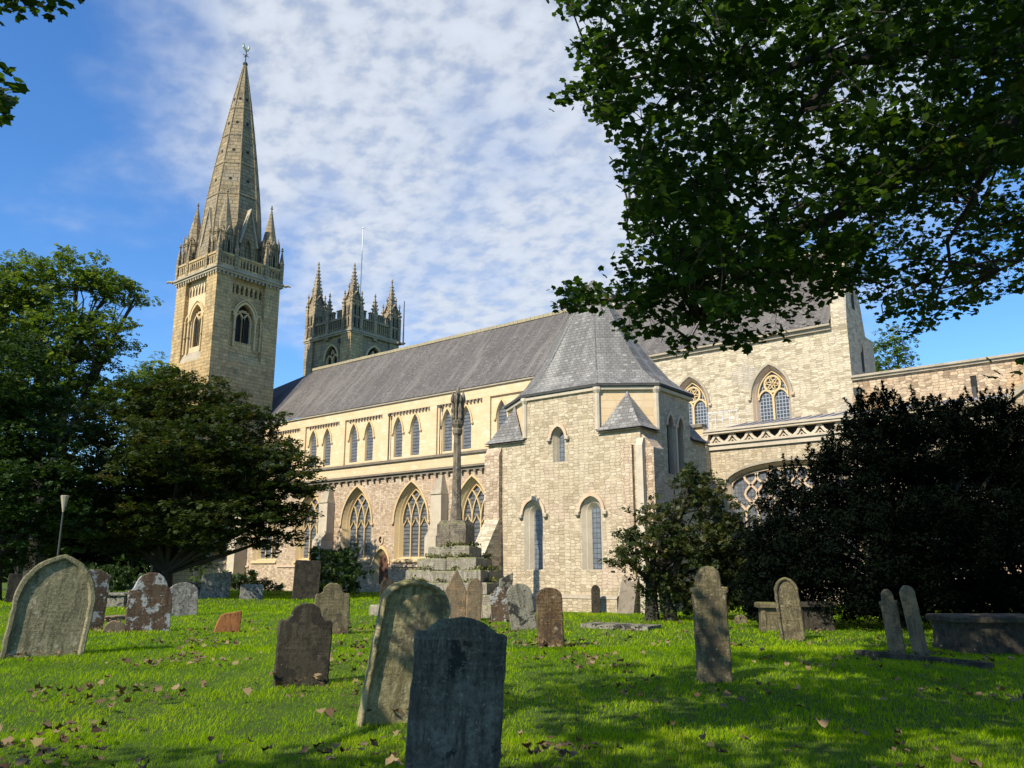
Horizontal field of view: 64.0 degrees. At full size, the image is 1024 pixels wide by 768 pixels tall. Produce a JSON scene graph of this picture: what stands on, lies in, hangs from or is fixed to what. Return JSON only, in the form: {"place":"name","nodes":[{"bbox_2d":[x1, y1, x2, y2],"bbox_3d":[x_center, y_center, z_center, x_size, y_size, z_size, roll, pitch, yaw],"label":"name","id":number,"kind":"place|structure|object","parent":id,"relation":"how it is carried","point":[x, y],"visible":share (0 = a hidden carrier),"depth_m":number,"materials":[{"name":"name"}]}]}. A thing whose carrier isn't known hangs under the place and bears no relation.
{"place":"outdoors","nodes":[
{"label":"outdoors","id":0,"kind":"place"},
{"bbox_2d":[104,615,124,621],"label":"ledger slab","id":1,"kind":"structure","parent":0,"point":[114,617],"depth_m":26.37,"materials":[{"name":"stone"}]},
{"bbox_2d":[0,571,1023,767],"bbox_3d":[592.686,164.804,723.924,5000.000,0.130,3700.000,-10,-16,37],"label":"lawn ground","id":2,"kind":"structure","parent":0,"point":[537,715],"depth_m":10.01,"materials":[{"name":"green plant"}]},
{"bbox_2d":[4,573,22,602],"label":"gravestone","id":3,"kind":"object","parent":2,"relation":"on","point":[14,580],"visible":0.66,"depth_m":39.41,"materials":[{"name":"black stone"}]},
{"bbox_2d":[1,442,79,573],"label":"evergreen bush","id":4,"kind":"object","parent":2,"relation":"on","point":[17,569],"visible":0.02,"depth_m":64.85,"materials":[{"name":"green plant"}]},
{"bbox_2d":[0,0,84,127],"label":"sycamore tree","id":5,"kind":"object","parent":2,"relation":"on","point":[7,102],"visible":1,"depth_m":6.88,"materials":[{"name":"green plant"}]},
{"bbox_2d":[0,554,95,658],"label":"gravestone","id":6,"kind":"object","parent":2,"relation":"on","point":[53,605],"visible":0.94,"depth_m":15.46,"materials":[{"name":"grey stone"}]},
{"bbox_2d":[0,320,110,599],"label":"dark broadleaf tree","id":7,"kind":"object","parent":2,"relation":"on","point":[18,409],"visible":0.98,"depth_m":43.03,"materials":[{"name":"green plant"}]},
{"bbox_2d":[57,495,68,555],"bbox_3d":[-19.515,7.222,35.275,0.331,4.820,0.339,-10,-16,37],"label":"lamp post","id":8,"kind":"object","parent":2,"relation":"on","point":[64,499],"visible":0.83,"depth_m":35.62,"materials":[{"name":"metal"}]},
{"bbox_2d":[2,541,150,581],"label":"distant wood","id":9,"kind":"object","parent":2,"relation":"on","point":[104,562],"visible":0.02,"depth_m":104.37,"materials":[{"name":"green plant"}]},
{"bbox_2d":[0,243,164,577],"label":"light tree","id":10,"kind":"object","parent":2,"relation":"on","point":[21,300],"visible":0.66,"depth_m":63.94,"materials":[{"name":"green plant"}]},
{"bbox_2d":[49,467,135,566],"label":"evergreen bush","id":11,"kind":"object","parent":2,"relation":"on","point":[89,556],"visible":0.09,"depth_m":67.73,"materials":[{"name":"green plant"}]},
{"bbox_2d":[88,569,110,628],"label":"gravestone","id":12,"kind":"object","parent":2,"relation":"on","point":[101,578],"visible":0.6,"depth_m":22.27,"materials":[{"name":"brown stone"}]},
{"bbox_2d":[102,620,125,632],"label":"gravestone","id":13,"kind":"object","parent":2,"relation":"on","point":[113,625],"visible":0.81,"depth_m":20.62,"materials":[{"name":"stone"}]},
{"bbox_2d":[87,562,141,591],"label":"bush","id":14,"kind":"object","parent":2,"relation":"on","point":[118,579],"visible":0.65,"depth_m":55.47,"materials":[{"name":"green plant"}]},
{"bbox_2d":[106,592,127,606],"bbox_3d":[-17.810,9.580,36.195,2.060,0.723,1.320,0,-13,1],"label":"chest tomb","id":15,"kind":"object","parent":2,"relation":"on","point":[116,599],"visible":0.25,"depth_m":35.66,"materials":[{"name":"grey stone"}]},
{"bbox_2d":[99,486,153,586],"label":"evergreen bush","id":16,"kind":"object","parent":2,"relation":"on","point":[132,562],"visible":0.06,"depth_m":74.68,"materials":[{"name":"green plant"}]},
{"bbox_2d":[125,572,172,631],"bbox_3d":[-9.471,5.822,21.417,1.098,1.757,0.120,7,-14,-28],"label":"gravestone","id":17,"kind":"object","parent":2,"relation":"on","point":[149,602],"visible":0.86,"depth_m":21.39,"materials":[{"name":"brown stone"}]},
{"bbox_2d":[115,351,190,573],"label":"yellow green tree","id":18,"kind":"object","parent":2,"relation":"on","point":[144,370],"visible":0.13,"depth_m":76.06,"materials":[{"name":"green plant"}]},
{"bbox_2d":[170,582,197,616],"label":"gravestone","id":19,"kind":"object","parent":2,"relation":"on","point":[185,599],"visible":0.61,"depth_m":28.58,"materials":[{"name":"white stone"}]},
{"bbox_2d":[48,367,334,587],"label":"maple tree","id":20,"kind":"object","parent":2,"relation":"on","point":[189,469],"visible":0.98,"depth_m":45.42,"materials":[{"name":"green plant"}]},
{"bbox_2d":[188,582,200,596],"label":"gravestone","id":21,"kind":"object","parent":2,"relation":"on","point":[197,585],"visible":0.27,"depth_m":47.80,"materials":[{"name":"grey stone"}]},
{"bbox_2d":[189,565,214,582],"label":"shrub","id":22,"kind":"object","parent":2,"relation":"on","point":[194,578],"visible":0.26,"depth_m":58.33,"materials":[{"name":"green plant"}]},
{"bbox_2d":[178,521,226,572],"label":"evergreen bush","id":23,"kind":"object","parent":2,"relation":"on","point":[206,556],"visible":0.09,"depth_m":69.07,"materials":[{"name":"green plant"}]},
{"bbox_2d":[199,572,231,597],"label":"gravestone","id":24,"kind":"object","parent":2,"relation":"on","point":[215,585],"visible":0.94,"depth_m":46.15,"materials":[{"name":"white stone"}]},
{"bbox_2d":[214,610,241,632],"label":"gravestone","id":25,"kind":"object","parent":2,"relation":"on","point":[230,622],"visible":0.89,"depth_m":21.30,"materials":[{"name":"orange stone"}]},
{"bbox_2d":[222,569,267,588],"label":"bush","id":26,"kind":"object","parent":2,"relation":"on","point":[245,577],"visible":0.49,"depth_m":60.26,"materials":[{"name":"green plant"}]},
{"bbox_2d":[240,584,262,599],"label":"gravestone","id":27,"kind":"object","parent":2,"relation":"on","point":[251,591],"visible":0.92,"depth_m":44.50,"materials":[{"name":"white stone"}]},
{"bbox_2d":[233,578,285,591],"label":"shrub","id":28,"kind":"object","parent":2,"relation":"on","point":[266,583],"visible":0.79,"depth_m":54.09,"materials":[{"name":"green plant"}]},
{"bbox_2d":[273,603,332,687],"bbox_3d":[-3.076,3.930,12.099,0.794,1.352,0.120,7,-16,-21],"label":"gravestone","id":29,"kind":"object","parent":2,"relation":"on","point":[304,641],"visible":0.93,"depth_m":12.05,"materials":[{"name":"black stone"}]},
{"bbox_2d":[292,560,320,599],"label":"gravestone","id":30,"kind":"object","parent":2,"relation":"on","point":[306,581],"visible":0.89,"depth_m":43.27,"materials":[{"name":"black stone"}]},
{"bbox_2d":[314,583,349,633],"bbox_3d":[-4.698,5.952,21.387,0.913,1.492,0.130,4,-13,-16],"label":"gravestone","id":31,"kind":"object","parent":2,"relation":"on","point":[332,601],"visible":0.77,"depth_m":21.37,"materials":[{"name":"grey stone"}]},
{"bbox_2d":[308,542,374,595],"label":"round shrub","id":32,"kind":"object","parent":2,"relation":"on","point":[341,557],"visible":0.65,"depth_m":45.61,"materials":[{"name":"green plant"}]},
{"bbox_2d":[379,579,393,602],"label":"gravestone","id":33,"kind":"object","parent":2,"relation":"on","point":[385,583],"visible":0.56,"depth_m":36.26,"materials":[{"name":"black stone"}]},
{"bbox_2d":[356,579,450,726],"bbox_3d":[-1.202,3.103,9.266,0.818,1.738,0.180,14,-13,-20],"label":"gravestone","id":34,"kind":"object","parent":2,"relation":"on","point":[408,608],"visible":0.62,"depth_m":9.20,"materials":[{"name":"grey stone"}]},
{"bbox_2d":[369,387,500,617],"bbox_3d":[-2.118,4.388,31.185,4.726,8.750,4.716,-3,-13,14],"label":"churchyard cross","id":35,"kind":"object","parent":2,"relation":"on","point":[456,527],"visible":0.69,"depth_m":30.21,"materials":[{"name":"stone"}]},
{"bbox_2d":[403,540,503,593],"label":"step weeds","id":36,"kind":"object","parent":35,"relation":"on","point":[485,568],"visible":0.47,"depth_m":29.83,"materials":[{"name":"green plant"}]},
{"bbox_2d":[445,570,465,617],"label":"gravestone","id":37,"kind":"object","parent":2,"relation":"on","point":[455,591],"visible":0.66,"depth_m":26.38,"materials":[{"name":"stone"}]},
{"bbox_2d":[405,617,507,767],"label":"gravestone","id":38,"kind":"object","parent":2,"relation":"on","point":[455,716],"visible":1,"depth_m":5.43,"materials":[{"name":"grey stone"}]},
{"bbox_2d":[465,578,482,620],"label":"gravestone","id":39,"kind":"object","parent":2,"relation":"on","point":[474,598],"visible":0.9,"depth_m":26.36,"materials":[{"name":"stone"}]},
{"bbox_2d":[490,586,509,621],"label":"gravestone","id":40,"kind":"object","parent":2,"relation":"on","point":[499,606],"visible":0.69,"depth_m":25.80,"materials":[{"name":"brown stone"}]},
{"bbox_2d":[499,572,512,591],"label":"gravestone","id":41,"kind":"object","parent":2,"relation":"on","point":[506,582],"visible":0.27,"depth_m":27.01,"materials":[{"name":"grey stone"}]},
{"bbox_2d":[0,618,1023,767],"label":"fallen leaves","id":42,"kind":"object","parent":2,"relation":"on","point":[36,742],"visible":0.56,"depth_m":10.15,"materials":[{"name":"brown plant"}]},
{"bbox_2d":[506,583,536,629],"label":"gravestone","id":43,"kind":"object","parent":2,"relation":"on","point":[520,606],"visible":0.91,"depth_m":23.16,"materials":[{"name":"grey stone"}]},
{"bbox_2d":[536,587,563,647],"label":"gravestone","id":44,"kind":"object","parent":2,"relation":"on","point":[549,614],"visible":0.91,"depth_m":17.49,"materials":[{"name":"orange stone"}]},
{"bbox_2d":[150,42,1023,613],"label":"cathedral","id":45,"kind":"structure","parent":2,"relation":"on","point":[578,430],"depth_m":52.32,"materials":[{"name":"yellow stone"}]},
{"bbox_2d":[212,517,234,563],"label":"window","id":46,"kind":"structure","parent":45,"relation":"in","point":[224,558],"depth_m":69.78,"materials":[{"name":"yellow stone"}]},
{"bbox_2d":[250,502,278,562],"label":"window","id":47,"kind":"structure","parent":45,"relation":"in","point":[257,556],"depth_m":66.26,"materials":[{"name":"yellow stone"}]},
{"bbox_2d":[293,493,319,562],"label":"window","id":48,"kind":"structure","parent":45,"relation":"in","point":[312,530],"depth_m":63.30,"materials":[{"name":"yellow stone"}]},
{"bbox_2d":[307,429,317,466],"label":"window","id":49,"kind":"structure","parent":45,"relation":"in","point":[313,444],"depth_m":73.14,"materials":[{"name":"yellow stone"}]},
{"bbox_2d":[321,426,332,465],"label":"window","id":50,"kind":"structure","parent":45,"relation":"in","point":[327,441],"depth_m":71.85,"materials":[{"name":"grey stone"}]},
{"bbox_2d":[347,422,358,462],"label":"window","id":51,"kind":"structure","parent":45,"relation":"in","point":[354,437],"depth_m":69.73,"materials":[{"name":"grey stone"}]},
{"bbox_2d":[338,485,372,562],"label":"window","id":52,"kind":"structure","parent":45,"relation":"in","point":[357,521],"depth_m":60.06,"materials":[{"name":"yellow stone"}]},
{"bbox_2d":[362,420,374,460],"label":"window","id":53,"kind":"structure","parent":45,"relation":"in","point":[369,433],"depth_m":68.55,"materials":[{"name":"grey stone"}]},
{"bbox_2d":[372,545,389,583],"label":"door","id":54,"kind":"structure","parent":45,"relation":"in","point":[381,562],"depth_m":57.37,"materials":[{"name":"brown wood"}]},
{"bbox_2d":[391,415,404,457],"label":"window","id":55,"kind":"structure","parent":45,"relation":"in","point":[398,432],"depth_m":66.42,"materials":[{"name":"grey glass"}]},
{"bbox_2d":[391,480,429,561],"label":"window","id":56,"kind":"structure","parent":45,"relation":"in","point":[411,519],"depth_m":56.62,"materials":[{"name":"yellow stone"}]},
{"bbox_2d":[408,412,421,455],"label":"window","id":57,"kind":"structure","parent":45,"relation":"in","point":[415,429],"depth_m":65.23,"materials":[{"name":"grey glass"}]},
{"bbox_2d":[440,407,451,451],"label":"window","id":58,"kind":"structure","parent":45,"relation":"in","point":[446,423],"depth_m":63.13,"materials":[{"name":"grey glass"}]},
{"bbox_2d":[461,404,473,449],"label":"window","id":59,"kind":"structure","parent":45,"relation":"in","point":[466,433],"depth_m":61.87,"materials":[{"name":"grey glass"}]},
{"bbox_2d":[461,474,483,542],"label":"window","id":60,"kind":"structure","parent":45,"relation":"in","point":[472,495],"depth_m":53.32,"materials":[{"name":"yellow stone"}]},
{"bbox_2d":[493,398,508,430],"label":"window","id":61,"kind":"structure","parent":45,"relation":"in","point":[502,415],"depth_m":60.01,"materials":[{"name":"grey glass"}]},
{"bbox_2d":[518,496,547,569],"bbox_3d":[0.963,6.265,34.527,1.503,3.058,0.519,-10,-16,37],"label":"lancet window","id":62,"kind":"structure","parent":45,"relation":"in","point":[533,516],"depth_m":34.71,"materials":[{"name":"stone"}]},
{"bbox_2d":[546,423,568,462],"bbox_3d":[1.998,2.468,34.509,1.123,1.657,0.479,-10,-16,37],"label":"lancet window","id":63,"kind":"structure","parent":45,"relation":"in","point":[560,435],"depth_m":34.65,"materials":[{"name":"stone"}]},
{"bbox_2d":[575,492,606,569],"bbox_3d":[3.245,5.865,32.749,1.503,3.058,0.519,-10,-16,37],"label":"lancet window","id":64,"kind":"structure","parent":45,"relation":"in","point":[592,510],"depth_m":32.93,"materials":[{"name":"stone"}]},
{"bbox_2d":[678,375,711,429],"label":"window","id":65,"kind":"structure","parent":45,"relation":"in","point":[698,407],"depth_m":50.52,"materials":[{"name":"yellow stone"}]},
{"bbox_2d":[748,362,794,421],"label":"window","id":66,"kind":"structure","parent":45,"relation":"in","point":[770,396],"depth_m":47.71,"materials":[{"name":"beige stone"}]},
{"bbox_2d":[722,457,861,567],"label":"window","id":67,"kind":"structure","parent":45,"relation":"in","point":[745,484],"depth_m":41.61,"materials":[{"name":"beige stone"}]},
{"bbox_2d":[591,585,599,612],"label":"gravestone","id":68,"kind":"object","parent":2,"relation":"on","point":[595,598],"visible":0.93,"depth_m":31.17,"materials":[{"name":"black stone"}]},
{"bbox_2d":[580,622,661,630],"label":"ledger slab","id":69,"kind":"structure","parent":2,"relation":"on","point":[604,625],"depth_m":22.69,"materials":[{"name":"grey stone"}]},
{"bbox_2d":[597,461,761,621],"bbox_3d":[5.763,5.427,25.934,5.767,5.950,3.500,7,-15,-29],"label":"evergreen tree","id":70,"kind":"object","parent":2,"relation":"on","point":[654,573],"visible":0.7,"depth_m":25.63,"materials":[{"name":"green plant"}]},
{"bbox_2d":[689,566,732,682],"bbox_3d":[2.905,3.616,11.929,0.535,1.890,0.200,-1,-13,2],"label":"gravestone","id":71,"kind":"object","parent":2,"relation":"on","point":[708,591],"visible":0.95,"depth_m":11.86,"materials":[{"name":"grey stone"}]},
{"bbox_2d":[734,614,747,623],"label":"gravestone","id":72,"kind":"object","parent":2,"relation":"on","point":[742,620],"visible":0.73,"depth_m":23.89,"materials":[{"name":"grey stone"}]},
{"bbox_2d":[754,602,778,631],"bbox_3d":[6.829,6.226,21.685,0.700,0.888,0.620,-2,-13,8],"label":"pedestal tomb","id":73,"kind":"object","parent":2,"relation":"on","point":[767,612],"visible":0.57,"depth_m":21.50,"materials":[{"name":"grey stone"}]},
{"bbox_2d":[546,0,1023,378],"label":"sycamore tree","id":74,"kind":"object","parent":2,"relation":"on","point":[983,130],"visible":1,"depth_m":9.51,"materials":[{"name":"green plant"}]},
{"bbox_2d":[774,577,805,640],"bbox_3d":[6.433,5.333,19.020,0.550,1.661,0.130,-6,-13,6],"label":"gravestone","id":75,"kind":"object","parent":2,"relation":"on","point":[789,613],"visible":0.92,"depth_m":19.02,"materials":[{"name":"grey stone"}]},
{"bbox_2d":[800,600,836,630],"bbox_3d":[8.039,6.299,22.040,1.085,0.900,0.920,0,-13,1],"label":"chest tomb","id":76,"kind":"object","parent":2,"relation":"on","point":[811,620],"visible":0.43,"depth_m":21.68,"materials":[{"name":"black stone"}]},
{"bbox_2d":[727,380,1023,627],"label":"yew tree","id":77,"kind":"object","parent":2,"relation":"on","point":[925,524],"visible":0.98,"depth_m":22.69,"materials":[{"name":"green plant"}]},
{"bbox_2d":[879,589,905,653],"bbox_3d":[7.302,4.686,15.717,0.325,1.471,0.140,-8,-14,12],"label":"gravestone","id":78,"kind":"object","parent":2,"relation":"on","point":[892,624],"visible":0.91,"depth_m":15.68,"materials":[{"name":"stone"}]},
{"bbox_2d":[871,324,921,371],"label":"birch tree","id":79,"kind":"object","parent":2,"relation":"on","point":[883,345],"visible":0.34,"depth_m":82.06,"materials":[{"name":"green plant"}]},
{"bbox_2d":[899,585,929,655],"bbox_3d":[7.561,4.569,15.379,0.268,1.556,0.130,-10,-15,12],"label":"gravestone","id":80,"kind":"object","parent":2,"relation":"on","point":[913,619],"visible":0.95,"depth_m":15.36,"materials":[{"name":"stone"}]},
{"bbox_2d":[854,649,994,668],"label":"ledger slab","id":81,"kind":"structure","parent":2,"relation":"on","point":[930,659],"depth_m":14.07,"materials":[{"name":"black stone"}]},
{"bbox_2d":[925,613,1023,654],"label":"chest tomb","id":82,"kind":"object","parent":2,"relation":"on","point":[988,633],"visible":0.84,"depth_m":16.16,"materials":[{"name":"black stone"}]},
{"bbox_2d":[0,0,1023,566],"label":"sky","id":83,"kind":"structure","parent":0,"point":[428,127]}
]}

